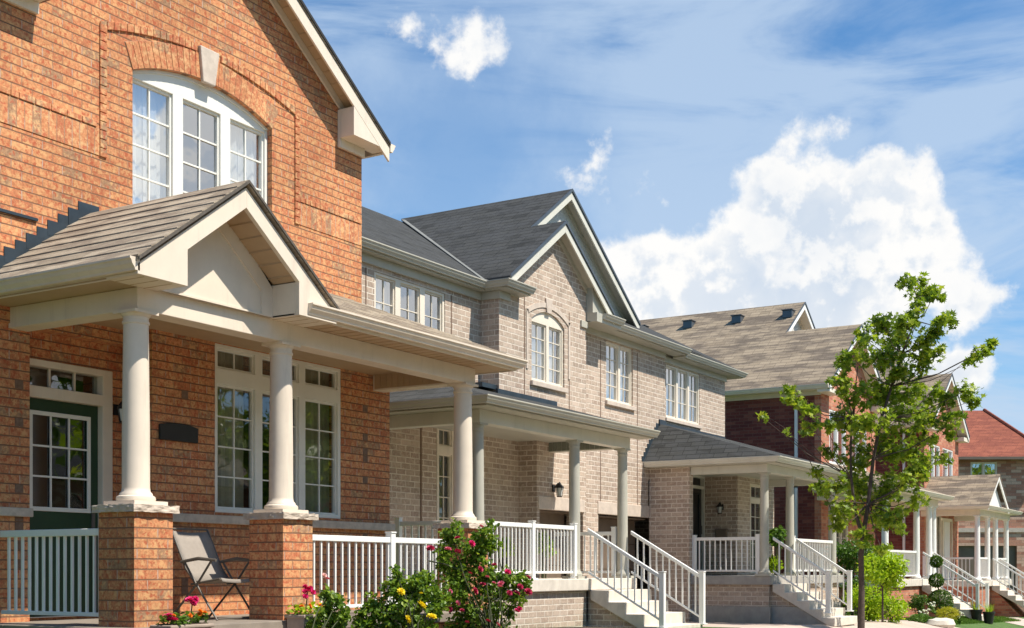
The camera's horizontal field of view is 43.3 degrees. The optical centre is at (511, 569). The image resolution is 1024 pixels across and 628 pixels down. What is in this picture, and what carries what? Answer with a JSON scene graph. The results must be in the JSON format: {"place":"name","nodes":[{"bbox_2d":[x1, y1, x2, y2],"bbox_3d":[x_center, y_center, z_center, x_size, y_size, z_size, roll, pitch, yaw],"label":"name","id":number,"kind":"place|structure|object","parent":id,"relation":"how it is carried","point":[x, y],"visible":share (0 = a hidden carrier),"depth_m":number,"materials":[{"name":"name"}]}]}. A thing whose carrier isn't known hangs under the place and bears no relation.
{"place":"outdoors","nodes":[
{"label":"outdoors","id":0,"kind":"place"},
{"bbox_2d":[495,537,514,574],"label":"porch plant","id":1,"kind":"object","parent":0,"point":[505,550],"visible":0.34,"depth_m":22.54,"materials":[{"name":"green plant"}]},
{"bbox_2d":[538,531,556,577],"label":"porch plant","id":2,"kind":"object","parent":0,"point":[542,575],"visible":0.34,"depth_m":23.20,"materials":[{"name":"green plant"}]},
{"bbox_2d":[303,0,1023,433],"label":"sky","id":3,"kind":"structure","parent":0,"point":[720,155],"materials":[{"name":"blue"}]},
{"bbox_2d":[685,622,829,627],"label":"driveway","id":4,"kind":"structure","parent":0,"point":[739,625],"depth_m":25.52,"materials":[{"name":"concrete"}]},
{"bbox_2d":[765,620,957,627],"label":"path","id":5,"kind":"structure","parent":0,"point":[887,624],"depth_m":30.67,"materials":[{"name":"concrete"}]},
{"bbox_2d":[926,618,955,627],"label":"boulder","id":6,"kind":"object","parent":5,"relation":"on","point":[944,622],"visible":0.93,"depth_m":32.95,"materials":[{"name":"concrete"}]},
{"bbox_2d":[703,617,1023,627],"bbox_3d":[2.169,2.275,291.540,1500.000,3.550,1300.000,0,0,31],"label":"ground","id":7,"kind":"structure","parent":0,"point":[998,625],"depth_m":37.54,"materials":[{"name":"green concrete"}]},
{"bbox_2d":[0,0,528,627],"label":"brick house","id":8,"kind":"structure","parent":7,"relation":"on","point":[180,210],"depth_m":14.34,"materials":[{"name":"brick"}]},
{"bbox_2d":[30,397,97,616],"bbox_3d":[-4.846,-0.655,13.904,0.142,2.310,1.011,0,0,31],"label":"door","id":9,"kind":"structure","parent":8,"relation":"in","point":[50,517],"depth_m":14.00,"materials":[{"name":"green paint"}]},
{"bbox_2d":[113,401,121,422],"bbox_3d":[-4.364,-1.765,14.448,0.197,0.250,0.156,0,0,31],"label":"wall lamp","id":10,"kind":"object","parent":8,"relation":"attached to","point":[117,410],"visible":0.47,"depth_m":14.41,"materials":[{"name":"black metal"}]},
{"bbox_2d":[159,423,197,442],"bbox_3d":[-3.772,-1.551,14.614,0.034,0.202,0.580,0,0,31],"label":"address plaque","id":11,"kind":"object","parent":8,"relation":"attached to","point":[178,432],"visible":1,"depth_m":14.59,"materials":[{"name":"black metal"}]},
{"bbox_2d":[133,70,267,203],"bbox_3d":[-3.755,-4.945,15.517,0.125,1.790,2.300,0,0,31],"label":"window","id":12,"kind":"structure","parent":8,"relation":"in","point":[189,135],"depth_m":15.36,"materials":[{"name":"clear glass"}]},
{"bbox_2d":[173,528,249,620],"bbox_3d":[-3.233,0.047,14.003,0.757,1.001,0.620,0,0,31],"label":"folding chair","id":13,"kind":"object","parent":8,"relation":"on","point":[201,561],"visible":0.84,"depth_m":14.08,"materials":[{"name":"grey fabric"}]},
{"bbox_2d":[215,343,340,518],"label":"window","id":14,"kind":"structure","parent":8,"relation":"in","point":[242,398],"depth_m":16.41,"materials":[{"name":"clear glass"}]},
{"bbox_2d":[549,627,620,627],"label":"flower bed","id":15,"kind":"object","parent":7,"relation":"on","point":[584,627],"visible":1,"depth_m":21.28,"materials":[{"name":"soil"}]},
{"bbox_2d":[362,189,856,627],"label":"semi detached house","id":16,"kind":"structure","parent":7,"relation":"on","point":[604,407],"depth_m":24.98,"materials":[{"name":"beige brick"}]},
{"bbox_2d":[374,272,443,331],"bbox_3d":[-1.726,-4.095,21.395,0.105,1.290,1.990,0,0,31],"label":"window","id":17,"kind":"structure","parent":16,"relation":"in","point":[410,301],"depth_m":21.42,"materials":[{"name":"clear glass"}]},
{"bbox_2d":[437,428,453,555],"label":"window","id":18,"kind":"structure","parent":16,"relation":"in","point":[445,438],"depth_m":22.37,"materials":[{"name":"clear glass"}]},
{"bbox_2d":[530,312,567,392],"bbox_3d":[0.655,-4.135,24.476,0.200,1.450,1.370,0,0,31],"label":"window","id":19,"kind":"structure","parent":16,"relation":"in","point":[547,333],"depth_m":24.47,"materials":[{"name":"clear glass"}]},
{"bbox_2d":[539,509,568,577],"bbox_3d":[0.676,-0.073,25.078,0.330,2.190,1.820,0,0,31],"label":"garage door","id":20,"kind":"structure","parent":16,"relation":"in","point":[549,517],"depth_m":25.50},
{"bbox_2d":[552,482,563,496],"bbox_3d":[0.883,-1.517,24.554,0.227,0.288,0.179,0,0,31],"label":"wall lamp","id":21,"kind":"object","parent":16,"relation":"attached to","point":[559,487],"visible":1,"depth_m":24.50,"materials":[{"name":"black metal"}]},
{"bbox_2d":[605,341,635,410],"bbox_3d":[2.269,-4.125,27.603,0.200,1.350,1.390,0,0,31],"label":"window","id":22,"kind":"structure","parent":16,"relation":"in","point":[618,358],"depth_m":27.61,"materials":[{"name":"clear glass"}]},
{"bbox_2d":[598,515,644,577],"bbox_3d":[2.210,-0.016,27.879,0.330,2.219,2.500,0,0,31],"label":"garage door","id":23,"kind":"structure","parent":16,"relation":"in","point":[604,525],"depth_m":27.94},
{"bbox_2d":[665,364,701,428],"bbox_3d":[4.028,-4.080,30.630,0.170,1.320,2.070,0,0,31],"label":"window","id":24,"kind":"structure","parent":16,"relation":"in","point":[682,386],"depth_m":30.71,"materials":[{"name":"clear glass"}]},
{"bbox_2d":[693,488,701,572],"bbox_3d":[4.347,-0.910,30.804,0.092,2.040,0.860,0,0,31],"label":"door","id":25,"kind":"structure","parent":16,"relation":"in","point":[697,528],"depth_m":31.02,"materials":[{"name":"black paint"}]},
{"bbox_2d":[716,502,723,513],"bbox_3d":[4.984,-1.466,30.920,0.172,0.275,0.217,0,0,31],"label":"wall lamp","id":26,"kind":"object","parent":16,"relation":"attached to","point":[720,507],"visible":1,"depth_m":30.86,"materials":[{"name":"black metal"}]},
{"bbox_2d":[715,529,727,543],"bbox_3d":[5.021,-0.795,30.979,0.320,0.350,0.080,0,0,31],"label":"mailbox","id":27,"kind":"object","parent":16,"relation":"attached to","point":[721,532],"visible":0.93,"depth_m":30.94,"materials":[{"name":"black metal"}]},
{"bbox_2d":[750,483,759,572],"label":"window","id":28,"kind":"structure","parent":16,"relation":"in","point":[754,500],"depth_m":32.21,"materials":[{"name":"clear glass"}]},
{"bbox_2d":[769,555,783,574],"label":"porch plant","id":29,"kind":"object","parent":7,"relation":"on","point":[773,560],"visible":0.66,"depth_m":28.69,"materials":[{"name":"green plant"}]},
{"bbox_2d":[769,525,787,575],"bbox_3d":[5.849,0.112,28.592,0.550,2.192,0.470,0,0,-11],"label":"porch plant","id":30,"kind":"object","parent":7,"relation":"on","point":[779,533],"visible":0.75,"depth_m":28.49,"materials":[{"name":"green plant"}]},
{"bbox_2d":[640,302,988,620],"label":"brick house","id":31,"kind":"structure","parent":7,"relation":"on","point":[770,350],"depth_m":39.08,"materials":[{"name":"red brick"}]},
{"bbox_2d":[829,409,845,465],"bbox_3d":[9.804,-3.910,38.972,0.160,1.680,1.770,0,0,31],"label":"window","id":32,"kind":"structure","parent":31,"relation":"in","point":[836,437],"depth_m":38.92,"materials":[{"name":"white glass"}]},
{"bbox_2d":[836,500,847,557],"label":"window","id":33,"kind":"structure","parent":31,"relation":"in","point":[838,536],"depth_m":39.26,"materials":[{"name":"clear glass"}]},
{"bbox_2d":[852,420,865,470],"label":"window","id":34,"kind":"structure","parent":31,"relation":"in","point":[863,440],"depth_m":40.80,"materials":[{"name":"white glass"}]},
{"bbox_2d":[841,581,892,620],"bbox_3d":[8.911,0.852,32.603,1.262,1.186,1.148,0,0,-20],"label":"lime shrub","id":35,"kind":"object","parent":7,"relation":"on","point":[871,601],"visible":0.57,"depth_m":32.37,"materials":[{"name":"green plant"}]},
{"bbox_2d":[756,271,998,627],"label":"maple tree","id":36,"kind":"object","parent":7,"relation":"on","point":[882,395],"visible":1,"depth_m":25.71,"materials":[{"name":"green plant"}]},
{"bbox_2d":[855,549,910,621],"bbox_3d":[8.905,0.369,30.957,1.310,1.858,1.576,0,0,31],"label":"lime shrub tree","id":37,"kind":"object","parent":7,"relation":"on","point":[887,571],"visible":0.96,"depth_m":30.76,"materials":[{"name":"green plant"}]},
{"bbox_2d":[874,594,910,622],"bbox_3d":[9.351,1.027,31.487,0.798,0.842,0.852,0,0,-32],"label":"lime shrub","id":38,"kind":"object","parent":7,"relation":"on","point":[892,606],"visible":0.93,"depth_m":31.41,"materials":[{"name":"green plant"}]},
{"bbox_2d":[907,593,929,619],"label":"boxwood","id":39,"kind":"object","parent":7,"relation":"on","point":[918,601],"visible":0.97,"depth_m":34.91,"materials":[{"name":"green plant"}]},
{"bbox_2d":[907,613,931,622],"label":"ground shrub","id":40,"kind":"object","parent":7,"relation":"on","point":[915,617],"visible":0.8,"depth_m":33.28,"materials":[{"name":"green plant"}]},
{"bbox_2d":[927,602,935,612],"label":"white flowers","id":41,"kind":"object","parent":7,"relation":"on","point":[932,609],"visible":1,"depth_m":34.17,"materials":[{"name":"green plant"}]},
{"bbox_2d":[927,555,953,614],"bbox_3d":[11.937,0.503,36.008,0.757,1.844,0.751,0,0,31],"label":"topiary","id":42,"kind":"object","parent":7,"relation":"on","point":[939,581],"visible":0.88,"depth_m":35.90,"materials":[{"name":"green plant"}]},
{"bbox_2d":[874,355,1023,616],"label":"brick house","id":43,"kind":"structure","parent":7,"relation":"on","point":[977,498],"depth_m":48.17,"materials":[{"name":"red brick"}]},
{"bbox_2d":[929,445,939,477],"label":"window","id":44,"kind":"structure","parent":43,"relation":"in","point":[936,470],"depth_m":49.30,"materials":[{"name":"white glass"}]},
{"bbox_2d":[936,516,940,554],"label":"window","id":45,"kind":"structure","parent":43,"relation":"in","point":[937,517],"depth_m":49.87,"materials":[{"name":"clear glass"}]},
{"bbox_2d":[944,522,949,579],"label":"door","id":46,"kind":"structure","parent":43,"relation":"in","point":[946,524],"depth_m":50.57,"materials":[{"name":"beige wood"}]},
{"bbox_2d":[943,448,952,475],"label":"window","id":47,"kind":"structure","parent":43,"relation":"in","point":[949,471],"depth_m":51.50,"materials":[{"name":"white plastic"}]},
{"bbox_2d":[891,616,1020,624],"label":"lawn grass","id":48,"kind":"structure","parent":7,"relation":"on","point":[966,620],"depth_m":38.37,"materials":[{"name":"green plant"}]},
{"bbox_2d":[955,612,964,624],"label":"white flowers","id":49,"kind":"object","parent":7,"relation":"on","point":[958,620],"visible":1,"depth_m":34.49,"materials":[{"name":"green plant"}]},
{"bbox_2d":[970,609,982,620],"bbox_3d":[13.842,1.374,38.500,0.376,0.359,0.376,0,0,31],"label":"plant pot","id":50,"kind":"object","parent":7,"relation":"on","point":[976,614],"visible":0.91,"depth_m":38.38,"materials":[{"name":"black plastic"}]},
{"bbox_2d":[982,612,994,623],"bbox_3d":[14.213,1.442,38.500,0.376,0.359,0.376,0,0,31],"label":"plant pot","id":51,"kind":"object","parent":7,"relation":"on","point":[988,617],"visible":1,"depth_m":38.38,"materials":[{"name":"black plastic"}]},
{"bbox_2d":[958,408,1023,611],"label":"brick house","id":52,"kind":"structure","parent":7,"relation":"on","point":[995,445],"depth_m":66.08,"materials":[{"name":"red brick"}]},
{"bbox_2d":[971,462,996,474],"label":"window","id":53,"kind":"structure","parent":52,"relation":"in","point":[977,468],"depth_m":66.11,"materials":[{"name":"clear glass"}]},
{"bbox_2d":[958,546,1015,603],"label":"garage door","id":54,"kind":"structure","parent":52,"relation":"in","point":[963,551],"depth_m":66.21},
{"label":"flower bed","id":55,"kind":"structure","parent":7,"relation":"on","visible":0},
{"bbox_2d":[304,573,353,627],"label":"pink rose bush","id":56,"kind":"object","parent":55,"relation":"on","point":[325,614],"visible":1,"depth_m":13.32,"materials":[{"name":"green plant"}]},
{"bbox_2d":[349,564,450,627],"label":"yellow rose bush","id":57,"kind":"object","parent":55,"relation":"on","point":[411,600],"visible":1,"depth_m":13.52,"materials":[{"name":"green plant"}]},
{"bbox_2d":[426,517,532,627],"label":"climbing rose","id":58,"kind":"object","parent":55,"relation":"on","point":[482,546],"visible":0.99,"depth_m":15.51,"materials":[{"name":"green plant"}]},
{"bbox_3d":[-2.601,0.828,12.950,0.290,0.245,3.000,0,0,31],"label":"stone ledge","id":59,"kind":"object","parent":55,"relation":"on","visible":0},
{"bbox_2d":[150,622,213,627],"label":"planter box","id":60,"kind":"object","parent":59,"relation":"on","point":[198,625],"visible":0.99,"depth_m":12.03,"materials":[{"name":"concrete"}]},
{"bbox_2d":[157,596,208,624],"bbox_3d":[-3.097,0.397,12.151,0.333,0.300,0.598,0,0,31],"label":"flowering plant","id":61,"kind":"object","parent":60,"relation":"in","point":[173,618],"visible":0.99,"depth_m":12.15,"materials":[{"name":"red plant"}]},
{"bbox_2d":[284,613,328,627],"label":"planter box","id":62,"kind":"object","parent":59,"relation":"on","point":[296,620],"visible":0.5,"depth_m":13.52,"materials":[{"name":"concrete"}]},
{"bbox_2d":[285,584,324,614],"bbox_3d":[-2.146,0.340,13.743,0.347,0.370,0.588,0,0,31],"label":"flowering plant","id":63,"kind":"object","parent":62,"relation":"in","point":[309,607],"visible":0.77,"depth_m":13.63,"materials":[{"name":"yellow plant"}]},
{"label":"flower bed","id":64,"kind":"structure","parent":7,"relation":"on","visible":0},
{"bbox_2d":[845,609,857,619],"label":"ground cover","id":65,"kind":"object","parent":64,"relation":"on","point":[847,614],"visible":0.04,"depth_m":34.24,"materials":[{"name":"green plant"}]},
{"bbox_2d":[839,576,871,615],"bbox_3d":[8.920,0.725,33.505,0.818,1.258,0.942,0,0,10],"label":"green shrub","id":66,"kind":"object","parent":64,"relation":"on","point":[853,583],"visible":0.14,"depth_m":33.48,"materials":[{"name":"green plant"}]},
{"bbox_2d":[836,534,881,616],"bbox_3d":[9.204,0.183,34.420,1.675,2.392,1.167,0,0,2],"label":"dark shrub","id":67,"kind":"object","parent":64,"relation":"on","point":[846,555],"visible":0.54,"depth_m":34.33,"materials":[{"name":"green plant"}]},
{"bbox_2d":[936,606,960,619],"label":"gold grass","id":68,"kind":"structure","parent":0,"point":[953,610],"depth_m":34.38,"materials":[{"name":"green plant"}]},
{"bbox_2d":[984,604,994,611],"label":"potted grass","id":69,"kind":"object","parent":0,"point":[988,609],"depth_m":38.47,"materials":[{"name":"green plant"}]},
{"bbox_2d":[1006,617,1023,625],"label":"driveway","id":70,"kind":"structure","parent":0,"point":[1021,622],"depth_m":42.52,"materials":[{"name":"concrete"}]}
]}

